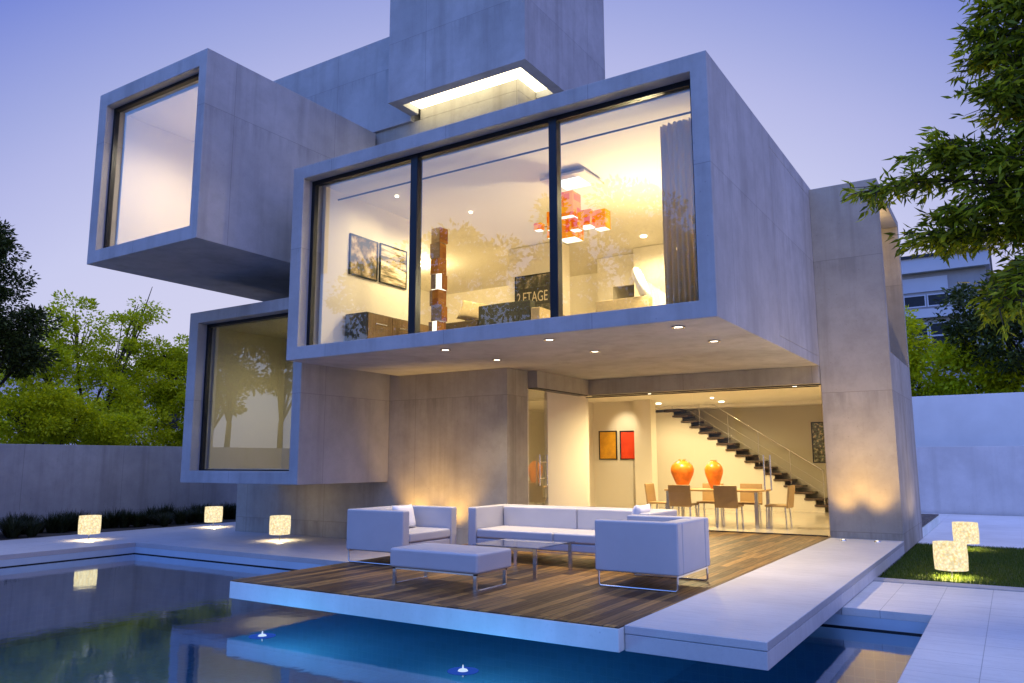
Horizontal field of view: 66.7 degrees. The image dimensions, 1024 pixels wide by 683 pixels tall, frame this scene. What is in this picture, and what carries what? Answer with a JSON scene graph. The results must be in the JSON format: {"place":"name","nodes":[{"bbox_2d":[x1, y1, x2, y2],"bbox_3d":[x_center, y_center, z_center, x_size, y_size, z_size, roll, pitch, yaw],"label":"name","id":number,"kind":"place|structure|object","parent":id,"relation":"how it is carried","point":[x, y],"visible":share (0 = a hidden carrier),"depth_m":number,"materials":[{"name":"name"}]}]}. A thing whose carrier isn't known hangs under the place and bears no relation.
{"place":"outdoors","nodes":[
{"label":"outdoors","id":0,"kind":"place"},
{"bbox_2d":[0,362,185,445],"bbox_3d":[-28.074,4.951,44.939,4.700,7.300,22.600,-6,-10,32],"label":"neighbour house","id":1,"kind":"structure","parent":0,"point":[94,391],"depth_m":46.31,"materials":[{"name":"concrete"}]},
{"bbox_2d":[158,411,180,429],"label":"window","id":2,"kind":"structure","parent":1,"relation":"in","point":[175,415],"depth_m":50.68,"materials":[{"name":"glass"}]},
{"bbox_2d":[0,518,235,539],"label":"planting bed","id":3,"kind":"object","parent":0,"point":[118,528],"depth_m":18.10,"materials":[{"name":"green plant"}]},
{"bbox_2d":[1,511,23,520],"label":"grass tuft","id":4,"kind":"object","parent":3,"relation":"on","point":[10,514],"visible":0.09,"depth_m":17.14,"materials":[{"name":"green plant"}]},
{"bbox_2d":[0,515,27,536],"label":"grass tuft","id":5,"kind":"object","parent":3,"relation":"on","point":[8,523],"visible":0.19,"depth_m":16.35,"materials":[{"name":"green plant"}]},
{"bbox_2d":[0,514,33,537],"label":"grass tuft","id":6,"kind":"object","parent":3,"relation":"on","point":[12,529],"visible":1,"depth_m":16.08,"materials":[{"name":"green plant"}]},
{"bbox_2d":[10,512,40,534],"bbox_3d":[-10.550,3.954,17.016,0.907,0.504,0.815,-6,-10,32],"label":"grass tuft","id":7,"kind":"object","parent":3,"relation":"on","point":[22,532],"visible":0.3,"depth_m":16.93,"materials":[{"name":"green plant"}]},
{"bbox_2d":[17,517,49,536],"bbox_3d":[-10.104,3.890,16.373,0.749,0.432,0.763,-6,-10,32],"label":"grass tuft","id":8,"kind":"object","parent":3,"relation":"on","point":[31,530],"visible":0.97,"depth_m":16.33,"materials":[{"name":"green plant"}]},
{"bbox_2d":[35,511,68,532],"bbox_3d":[-10.259,3.997,17.317,0.789,0.509,0.820,2,-9,-13],"label":"grass tuft","id":9,"kind":"object","parent":3,"relation":"on","point":[52,527],"visible":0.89,"depth_m":17.22,"materials":[{"name":"green plant"}]},
{"bbox_2d":[53,511,76,531],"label":"grass tuft","id":10,"kind":"object","parent":3,"relation":"on","point":[69,521],"visible":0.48,"depth_m":17.47,"materials":[{"name":"green plant"}]},
{"bbox_2d":[50,509,83,530],"bbox_3d":[-10.180,4.073,17.860,0.946,0.522,0.863,-6,-10,32],"label":"grass tuft","id":11,"kind":"object","parent":3,"relation":"on","point":[68,515],"visible":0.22,"depth_m":17.77,"materials":[{"name":"green plant"}]},
{"bbox_2d":[61,509,87,530],"bbox_3d":[-10.040,4.083,17.884,0.802,0.509,0.785,2,-9,-12],"label":"grass tuft","id":12,"kind":"object","parent":3,"relation":"on","point":[74,528],"visible":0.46,"depth_m":17.78,"materials":[{"name":"green plant"}]},
{"bbox_2d":[95,509,122,528],"bbox_3d":[-9.582,4.197,18.456,0.786,0.456,0.735,-6,-10,32],"label":"grass tuft","id":13,"kind":"object","parent":3,"relation":"on","point":[106,523],"visible":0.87,"depth_m":18.35,"materials":[{"name":"green plant"}]},
{"bbox_2d":[104,507,129,527],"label":"grass tuft","id":14,"kind":"object","parent":3,"relation":"on","point":[115,525],"visible":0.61,"depth_m":18.58,"materials":[{"name":"green plant"}]},
{"bbox_2d":[114,507,140,527],"bbox_3d":[-9.294,4.207,18.671,0.829,0.500,0.759,1,-9,-8],"label":"grass tuft","id":15,"kind":"object","parent":3,"relation":"on","point":[124,522],"visible":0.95,"depth_m":18.56,"materials":[{"name":"green plant"}]},
{"bbox_2d":[131,509,155,526],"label":"grass tuft","id":16,"kind":"object","parent":3,"relation":"on","point":[137,520],"visible":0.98,"depth_m":18.68,"materials":[{"name":"green plant"}]},
{"bbox_2d":[137,511,153,525],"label":"grass tuft","id":17,"kind":"object","parent":3,"relation":"on","point":[146,523],"visible":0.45,"depth_m":19.03,"materials":[{"name":"green plant"}]},
{"bbox_2d":[138,506,167,522],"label":"grass tuft","id":18,"kind":"object","parent":3,"relation":"on","point":[151,508],"visible":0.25,"depth_m":19.75,"materials":[{"name":"green plant"}]},
{"bbox_2d":[146,509,161,524],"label":"grass tuft","id":19,"kind":"object","parent":3,"relation":"on","point":[148,514],"visible":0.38,"depth_m":19.53,"materials":[{"name":"green plant"}]},
{"bbox_2d":[150,512,164,524],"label":"grass tuft","id":20,"kind":"object","parent":3,"relation":"on","point":[154,521],"visible":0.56,"depth_m":19.23,"materials":[{"name":"green plant"}]},
{"bbox_2d":[149,504,173,514],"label":"grass tuft","id":21,"kind":"object","parent":3,"relation":"on","point":[164,510],"visible":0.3,"depth_m":20.05,"materials":[{"name":"green plant"}]},
{"bbox_2d":[156,512,172,526],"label":"grass tuft","id":22,"kind":"object","parent":3,"relation":"on","point":[163,520],"visible":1,"depth_m":18.87,"materials":[{"name":"green plant"}]},
{"bbox_2d":[157,503,179,513],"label":"grass tuft","id":23,"kind":"object","parent":3,"relation":"on","point":[170,509],"visible":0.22,"depth_m":20.36,"materials":[{"name":"green plant"}]},
{"bbox_2d":[168,505,194,524],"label":"grass tuft","id":24,"kind":"object","parent":3,"relation":"on","point":[180,517],"visible":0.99,"depth_m":19.47,"materials":[{"name":"green plant"}]},
{"bbox_2d":[186,509,198,522],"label":"grass tuft","id":25,"kind":"object","parent":3,"relation":"on","point":[191,520],"visible":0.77,"depth_m":20.00,"materials":[{"name":"green plant"}]},
{"bbox_2d":[189,504,205,521],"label":"grass tuft","id":26,"kind":"object","parent":3,"relation":"on","point":[198,508],"visible":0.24,"depth_m":20.50,"materials":[{"name":"green plant"}]},
{"bbox_2d":[192,508,204,522],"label":"grass tuft","id":27,"kind":"object","parent":3,"relation":"on","point":[199,517],"visible":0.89,"depth_m":20.00,"materials":[{"name":"green plant"}]},
{"bbox_2d":[217,502,235,518],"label":"grass tuft","id":28,"kind":"object","parent":3,"relation":"on","point":[227,514],"visible":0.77,"depth_m":21.20,"materials":[{"name":"green plant"}]},
{"bbox_2d":[229,509,235,518],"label":"grass tuft","id":29,"kind":"object","parent":3,"relation":"on","point":[234,514],"visible":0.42,"depth_m":21.17,"materials":[{"name":"green plant"}]},
{"bbox_2d":[228,503,236,518],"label":"grass tuft","id":30,"kind":"object","parent":3,"relation":"on","point":[234,507],"visible":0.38,"depth_m":21.45,"materials":[{"name":"green plant"}]},
{"bbox_2d":[0,522,902,614],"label":"terrace","id":31,"kind":"structure","parent":0,"point":[226,538],"depth_m":14.94,"materials":[{"name":"stone"}]},
{"bbox_2d":[78,515,101,539],"bbox_3d":[-8.578,3.782,15.800,0.414,0.485,0.414,-6,-10,32],"label":"drum lantern","id":32,"kind":"object","parent":31,"relation":"on","point":[89,524],"visible":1,"depth_m":15.65,"materials":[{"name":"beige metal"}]},
{"bbox_2d":[204,506,222,522],"bbox_3d":[-7.221,4.243,18.825,0.414,0.485,0.414,-6,-10,32],"label":"drum lantern","id":33,"kind":"object","parent":31,"relation":"on","point":[213,514],"visible":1,"depth_m":18.67,"materials":[{"name":"beige metal"}]},
{"bbox_2d":[269,515,290,540],"bbox_3d":[-4.649,3.739,15.588,0.414,0.485,0.414,-6,-10,32],"label":"drum lantern","id":34,"kind":"object","parent":31,"relation":"on","point":[279,525],"visible":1,"depth_m":15.43,"materials":[{"name":"beige metal"}]},
{"bbox_2d":[87,0,922,552],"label":"modern house","id":35,"kind":"structure","parent":31,"relation":"on","point":[467,124],"depth_m":14.54,"materials":[{"name":"concrete"}]},
{"bbox_2d":[103,73,198,247],"bbox_3d":[-6.542,-3.235,14.264,2.840,2.878,0.090,-6,-10,32],"label":"window","id":36,"kind":"structure","parent":35,"relation":"in","point":[112,171],"depth_m":14.90,"materials":[{"name":"metal"}]},
{"bbox_2d":[199,313,288,470],"bbox_3d":[-4.970,0.989,14.852,2.800,2.918,0.090,-6,-10,32],"label":"window","id":37,"kind":"structure","parent":35,"relation":"in","point":[210,327],"depth_m":15.47,"materials":[{"name":"metal"}]},
{"bbox_2d":[348,233,378,281],"bbox_3d":[-2.771,-1.566,14.554,0.030,0.770,0.750,-6,-10,32],"label":"framed picture","id":38,"kind":"object","parent":35,"relation":"attached to","point":[363,257],"visible":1,"depth_m":14.53,"materials":[{"name":"paper"}]},
{"bbox_2d":[345,312,427,340],"bbox_3d":[-2.229,-0.043,14.639,0.582,0.699,1.960,-6,-10,32],"label":"cabinet","id":39,"kind":"object","parent":35,"relation":"on","point":[363,325],"visible":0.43,"depth_m":13.93,"materials":[{"name":"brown wood"}]},
{"bbox_2d":[379,243,406,289],"bbox_3d":[-2.324,-1.466,15.246,0.030,0.780,0.790,-6,-10,32],"label":"framed picture","id":40,"kind":"object","parent":35,"relation":"attached to","point":[393,266],"visible":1,"depth_m":15.23,"materials":[{"name":"paper"}]},
{"bbox_2d":[428,227,447,331],"bbox_3d":[-1.343,-0.931,14.197,0.291,2.318,0.263,-6,-10,32],"label":"cube floor lamp","id":41,"kind":"object","parent":35,"relation":"on","point":[438,244],"visible":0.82,"depth_m":14.14,"materials":[{"name":"orange wood"}]},
{"bbox_2d":[306,79,698,345],"bbox_3d":[-0.553,-1.642,11.726,6.990,2.968,0.140,-6,-10,32],"label":"window","id":42,"kind":"structure","parent":35,"relation":"in","point":[553,123],"depth_m":11.91,"materials":[{"name":"metal"}]},
{"bbox_2d":[446,300,564,329],"bbox_3d":[-0.154,-0.132,15.473,2.230,1.060,1.000,-6,-10,32],"label":"sofa","id":43,"kind":"object","parent":35,"relation":"on","point":[523,310],"visible":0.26,"depth_m":14.91,"materials":[{"name":"fabric"}]},
{"bbox_2d":[456,300,486,320],"bbox_3d":[-0.770,-0.597,15.726,0.620,0.460,0.200,11,-27,9],"label":"cushion","id":44,"kind":"object","parent":43,"relation":"on","point":[469,310],"visible":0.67,"depth_m":15.64,"materials":[{"name":"beige fabric"}]},
{"bbox_2d":[515,272,549,309],"bbox_3d":[0.515,-0.893,17.410,1.050,1.250,0.035,-6,-10,32],"label":"poster","id":45,"kind":"object","parent":35,"relation":"attached to","point":[535,288],"visible":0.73,"depth_m":17.44,"materials":[{"name":"paper"}]},
{"bbox_2d":[539,455,547,485],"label":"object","id":46,"kind":"structure","parent":35,"relation":"in","point":[546,461],"depth_m":14.98,"materials":[{"name":"metal"}]},
{"bbox_2d":[534,168,610,243],"bbox_3d":[0.960,-2.292,13.392,1.260,1.105,0.780,-6,-10,32],"label":"pendant lamp","id":47,"kind":"object","parent":35,"relation":"hanging from","point":[577,221],"visible":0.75,"depth_m":13.24,"materials":[{"name":"orange glass"}]},
{"bbox_2d":[599,431,617,459],"bbox_3d":[2.622,2.833,21.250,0.540,0.780,0.030,-6,-10,32],"label":"painting","id":48,"kind":"object","parent":35,"relation":"attached to","point":[607,445],"visible":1,"depth_m":21.24,"materials":[{"name":"paint"}]},
{"bbox_2d":[596,295,652,311],"bbox_3d":[2.214,-0.256,14.206,1.030,0.910,1.000,-6,-10,32],"label":"sofa","id":49,"kind":"object","parent":35,"relation":"on","point":[625,303],"visible":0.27,"depth_m":13.81,"materials":[{"name":"beige fabric"}]},
{"bbox_2d":[631,267,650,295],"bbox_3d":[2.310,-1.013,13.922,0.180,0.680,0.680,-22,-13,9],"label":"cushion","id":50,"kind":"object","parent":49,"relation":"on","point":[640,282],"visible":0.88,"depth_m":13.65,"materials":[{"name":"white fabric"}]},
{"bbox_2d":[620,431,634,459],"bbox_3d":[3.140,2.787,20.922,0.510,0.770,0.030,-6,-10,32],"label":"painting","id":51,"kind":"object","parent":35,"relation":"attached to","point":[627,450],"visible":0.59,"depth_m":20.94,"materials":[{"name":"paint"}]},
{"bbox_2d":[644,483,666,509],"bbox_3d":[3.257,3.563,17.150,0.519,0.851,0.480,-6,-10,32],"label":"dining chair","id":52,"kind":"object","parent":35,"relation":"on","point":[650,493],"visible":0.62,"depth_m":17.18,"materials":[{"name":"brown wood"}]},
{"bbox_2d":[660,117,697,303],"bbox_3d":[2.374,-1.710,10.555,0.700,2.725,0.116,-6,-10,32],"label":"curtain","id":53,"kind":"object","parent":35,"relation":"hanging from","point":[679,242],"visible":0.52,"depth_m":10.61,"materials":[{"name":"grey fabric"}]},
{"bbox_2d":[668,485,697,516],"bbox_3d":[3.619,3.448,16.409,0.480,0.851,0.519,-6,-10,32],"label":"dining chair","id":54,"kind":"object","parent":35,"relation":"on","point":[679,496],"visible":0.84,"depth_m":16.25,"materials":[{"name":"brown wood"}]},
{"bbox_2d":[696,483,723,523],"bbox_3d":[4.393,3.574,17.242,0.480,0.851,0.519,-6,-10,32],"label":"dining chair","id":55,"kind":"object","parent":35,"relation":"on","point":[707,497],"visible":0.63,"depth_m":17.42,"materials":[{"name":"brown wood"}]},
{"bbox_2d":[664,488,770,528],"bbox_3d":[4.361,3.507,16.477,1.990,0.750,0.990,-6,-10,32],"label":"dining table","id":56,"kind":"object","parent":35,"relation":"on","point":[755,491],"visible":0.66,"depth_m":16.27,"materials":[{"name":"brown wood"}]},
{"bbox_2d":[670,459,693,484],"bbox_3d":[3.758,2.917,17.166,0.510,0.625,0.510,-6,-10,32],"label":"vase","id":57,"kind":"object","parent":56,"relation":"on","point":[682,471],"visible":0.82,"depth_m":17.00,"materials":[{"name":"orange ceramic"}]},
{"bbox_2d":[705,460,722,488],"bbox_3d":[4.357,2.867,16.787,0.390,0.608,0.390,-6,-10,32],"label":"vase","id":58,"kind":"object","parent":56,"relation":"on","point":[713,471],"visible":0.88,"depth_m":16.66,"materials":[{"name":"orange ceramic"}]},
{"bbox_2d":[713,485,743,528],"bbox_3d":[4.437,3.367,15.894,0.480,0.851,0.519,-6,-10,32],"label":"dining chair","id":59,"kind":"object","parent":35,"relation":"on","point":[725,496],"visible":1,"depth_m":15.75,"materials":[{"name":"brown wood"}]},
{"bbox_2d":[738,483,762,524],"bbox_3d":[5.110,3.503,16.791,0.480,0.851,0.519,-6,-10,32],"label":"dining chair","id":60,"kind":"object","parent":35,"relation":"on","point":[746,498],"visible":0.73,"depth_m":16.96,"materials":[{"name":"brown wood"}]},
{"bbox_2d":[765,485,794,528],"bbox_3d":[5.457,3.354,15.824,0.519,0.851,0.480,-6,-10,32],"label":"dining chair","id":61,"kind":"object","parent":35,"relation":"on","point":[789,504],"visible":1,"depth_m":15.72,"materials":[{"name":"brown wood"}]},
{"bbox_2d":[811,422,825,462],"bbox_3d":[8.521,2.741,21.178,0.680,1.110,0.030,-6,-10,32],"label":"painting","id":62,"kind":"object","parent":35,"relation":"attached to","point":[818,444],"visible":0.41,"depth_m":21.27,"materials":[{"name":"metal"}]},
{"bbox_2d":[229,531,830,652],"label":"wooden deck","id":63,"kind":"structure","parent":31,"relation":"on","point":[556,601],"depth_m":8.25,"materials":[{"name":"wood"}]},
{"bbox_2d":[346,505,456,565],"bbox_3d":[-1.517,2.669,10.805,1.000,0.708,1.180,-6,-10,32],"label":"armchair","id":64,"kind":"object","parent":63,"relation":"on","point":[386,529],"visible":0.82,"depth_m":10.45,"materials":[{"name":"white fabric"}]},
{"bbox_2d":[392,504,415,527],"bbox_3d":[-1.520,2.464,10.945,0.140,0.340,0.420,-21,-18,29],"label":"blanket","id":65,"kind":"object","parent":64,"relation":"on","point":[409,508],"visible":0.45,"depth_m":10.96,"materials":[{"name":"white fabric"}]},
{"bbox_2d":[390,543,510,592],"bbox_3d":[-0.685,2.497,8.651,1.200,0.395,0.680,-6,-10,32],"label":"ottoman","id":66,"kind":"object","parent":63,"relation":"on","point":[475,562],"visible":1,"depth_m":8.41,"materials":[{"name":"white fabric"}]},
{"bbox_2d":[475,538,572,578],"bbox_3d":[0.155,2.665,9.619,0.920,0.352,0.940,-6,-10,32],"label":"coffee table","id":67,"kind":"object","parent":63,"relation":"on","point":[515,543],"visible":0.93,"depth_m":9.63,"materials":[{"name":"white glass"}]},
{"bbox_2d":[468,504,676,555],"bbox_3d":[0.786,2.633,10.608,2.740,0.708,0.950,-6,-10,32],"label":"sofa","id":68,"kind":"object","parent":63,"relation":"on","point":[574,524],"visible":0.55,"depth_m":10.82,"materials":[{"name":"white fabric"}]},
{"bbox_2d":[631,504,649,514],"bbox_3d":[1.625,2.267,9.907,0.150,0.400,0.420,11,-1,34],"label":"cushion","id":69,"kind":"object","parent":68,"relation":"on","point":[637,510],"visible":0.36,"depth_m":9.78,"materials":[{"name":"white fabric"}]},
{"bbox_2d":[595,515,709,592],"bbox_3d":[1.577,2.335,8.680,0.960,0.708,1.000,-6,-10,32],"label":"armchair","id":70,"kind":"object","parent":63,"relation":"on","point":[665,546],"visible":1,"depth_m":8.31,"materials":[{"name":"white fabric"}]},
{"bbox_2d":[0,554,920,682],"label":"pool water","id":71,"kind":"structure","parent":0,"point":[98,619],"depth_m":8.04,"materials":[{"name":"blue liquid"}]},
{"bbox_2d":[249,631,275,638],"bbox_3d":[-2.565,3.012,7.994,0.270,0.077,0.270,-6,-10,32],"label":"pool light","id":72,"kind":"object","parent":71,"relation":"on","point":[262,635],"visible":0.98,"depth_m":7.96,"materials":[{"name":"blue metal"}]},
{"bbox_2d":[447,665,478,674],"bbox_3d":[-0.419,2.799,6.644,0.270,0.077,0.270,-6,-10,32],"label":"pool light","id":73,"kind":"object","parent":71,"relation":"on","point":[462,670],"visible":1,"depth_m":6.62,"materials":[{"name":"blue metal"}]},
{"bbox_2d":[0,547,927,633],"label":"pool edge","id":74,"kind":"object","parent":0,"point":[881,624],"visible":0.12,"depth_m":13.35,"materials":[{"name":"paint"}]},
{"bbox_2d":[0,553,921,635],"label":"pool waterline strip","id":75,"kind":"object","parent":74,"relation":"attached to","point":[296,569],"visible":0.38,"depth_m":13.38,"materials":[{"name":"stone"}]},
{"bbox_2d":[77,652,902,682],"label":"pool basin","id":76,"kind":"object","parent":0,"point":[535,669],"depth_m":10.38,"materials":[{"name":"tile"}]},
{"bbox_2d":[0,0,1023,371],"label":"sky","id":77,"kind":"structure","parent":0,"point":[842,88],"materials":[{"name":"blue"}]},
{"bbox_2d":[656,404,827,511],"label":"wall","id":78,"kind":"structure","parent":0,"point":[677,437],"depth_m":22.30,"materials":[{"name":"paint"}]},
{"bbox_2d":[625,538,904,670],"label":"concrete walkway","id":79,"kind":"structure","parent":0,"point":[768,617],"depth_m":7.22,"materials":[{"name":"grey concrete"}]},
{"bbox_2d":[922,515,940,536],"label":"side walkway","id":80,"kind":"structure","parent":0,"point":[930,526],"depth_m":17.36,"materials":[{"name":"concrete"}]},
{"bbox_2d":[921,514,938,526],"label":"side walkway boards","id":81,"kind":"object","parent":80,"relation":"on","point":[927,518],"visible":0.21,"depth_m":18.43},
{"bbox_2d":[842,581,1023,682],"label":"pavement","id":82,"kind":"structure","parent":0,"point":[970,635],"depth_m":7.38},
{"bbox_2d":[840,0,1023,339],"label":"maple tree","id":83,"kind":"object","parent":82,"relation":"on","point":[999,50],"visible":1,"depth_m":7.15,"materials":[{"name":"green plant"}]},
{"bbox_2d":[880,542,1023,587],"bbox_3d":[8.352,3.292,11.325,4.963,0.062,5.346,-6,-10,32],"label":"lawn grass","id":84,"kind":"structure","parent":0,"point":[1017,554],"depth_m":11.41,"materials":[{"name":"green plant"}]},
{"bbox_2d":[932,541,968,577],"bbox_3d":[5.926,2.958,10.508,0.414,0.485,0.414,-6,-10,32],"label":"lantern","id":85,"kind":"object","parent":84,"relation":"on","point":[951,556],"visible":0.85,"depth_m":10.36,"materials":[{"name":"white plastic"}]},
{"bbox_2d":[952,522,979,543],"bbox_3d":[8.066,3.462,13.825,0.414,0.485,0.414,-6,-10,32],"label":"outdoor lamp","id":86,"kind":"object","parent":84,"relation":"on","point":[967,532],"visible":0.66,"depth_m":13.67,"materials":[{"name":"white plastic"}]},
{"bbox_2d":[901,246,1023,395],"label":"neighbour building","id":87,"kind":"structure","parent":0,"point":[925,277],"depth_m":40.11,"materials":[{"name":"paint"}]},
{"bbox_2d":[904,295,926,308],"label":"window","id":88,"kind":"structure","parent":87,"relation":"in","point":[918,301],"depth_m":40.66,"materials":[{"name":"glass"}]},
{"bbox_2d":[908,323,928,361],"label":"window","id":89,"kind":"structure","parent":87,"relation":"in","point":[924,331],"depth_m":40.29,"materials":[{"name":"glass"}]},
{"bbox_2d":[927,293,950,306],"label":"window","id":90,"kind":"structure","parent":87,"relation":"in","point":[930,297],"depth_m":40.17,"materials":[{"name":"glass"}]},
{"bbox_2d":[929,321,952,351],"bbox_3d":[21.987,0.008,39.763,1.050,2.050,0.058,-6,-10,32],"label":"window","id":91,"kind":"structure","parent":87,"relation":"in","point":[938,335],"depth_m":39.94,"materials":[{"name":"glass"}]},
{"bbox_2d":[912,392,1023,446],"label":"neighbour wall","id":92,"kind":"structure","parent":0,"point":[993,419],"depth_m":25.72,"materials":[{"name":"grey concrete"}]},
{"bbox_2d":[917,513,1023,548],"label":"side path","id":93,"kind":"structure","parent":0,"point":[1000,531],"depth_m":17.42,"materials":[{"name":"grey concrete"}]},
{"label":"ground","id":94,"kind":"structure","parent":0,"visible":0},
{"bbox_2d":[0,219,62,387],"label":"dark tree","id":95,"kind":"object","parent":94,"relation":"on","point":[17,340],"visible":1,"depth_m":20.30,"materials":[{"name":"green plant"}]},
{"bbox_2d":[0,374,156,445],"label":"leafy tree","id":96,"kind":"object","parent":94,"relation":"on","point":[39,412],"visible":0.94,"depth_m":20.47,"materials":[{"name":"green plant"}]},
{"bbox_2d":[0,288,184,445],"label":"leafy tree","id":97,"kind":"object","parent":94,"relation":"on","point":[126,394],"visible":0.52,"depth_m":25.84,"materials":[{"name":"green plant"}]},
{"bbox_2d":[0,444,237,531],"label":"boundary wall","id":98,"kind":"structure","parent":94,"relation":"on","point":[40,480],"depth_m":19.56,"materials":[{"name":"concrete"}]},
{"bbox_2d":[134,333,188,446],"bbox_3d":[-11.240,2.824,29.202,4.199,6.742,6.366,-6,-10,32],"label":"leafy tree","id":99,"kind":"object","parent":94,"relation":"on","point":[173,360],"visible":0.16,"depth_m":27.57,"materials":[{"name":"green plant"}]},
{"bbox_2d":[905,305,973,396],"bbox_3d":[15.780,2.326,30.800,4.597,8.077,3.247,-6,-10,32],"label":"leafy bush","id":100,"kind":"object","parent":94,"relation":"on","point":[916,375],"visible":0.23,"depth_m":30.35,"materials":[{"name":"green plant"}]},
{"bbox_2d":[873,577,1023,591],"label":"kerb","id":101,"kind":"structure","parent":94,"relation":"on","point":[960,585],"depth_m":9.77,"materials":[{"name":"concrete"}]},
{"bbox_2d":[914,326,1023,395],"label":"leafy bush","id":102,"kind":"object","parent":94,"relation":"on","point":[988,386],"visible":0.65,"depth_m":28.97,"materials":[{"name":"green plant"}]},
{"bbox_2d":[916,446,1023,515],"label":"boundary wall","id":103,"kind":"structure","parent":94,"relation":"on","point":[975,480],"depth_m":22.57,"materials":[{"name":"concrete"}]},
{"bbox_2d":[924,258,1023,384],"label":"dark tree","id":104,"kind":"object","parent":94,"relation":"on","point":[960,296],"visible":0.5,"depth_m":28.02,"materials":[{"name":"green plant"}]}
]}

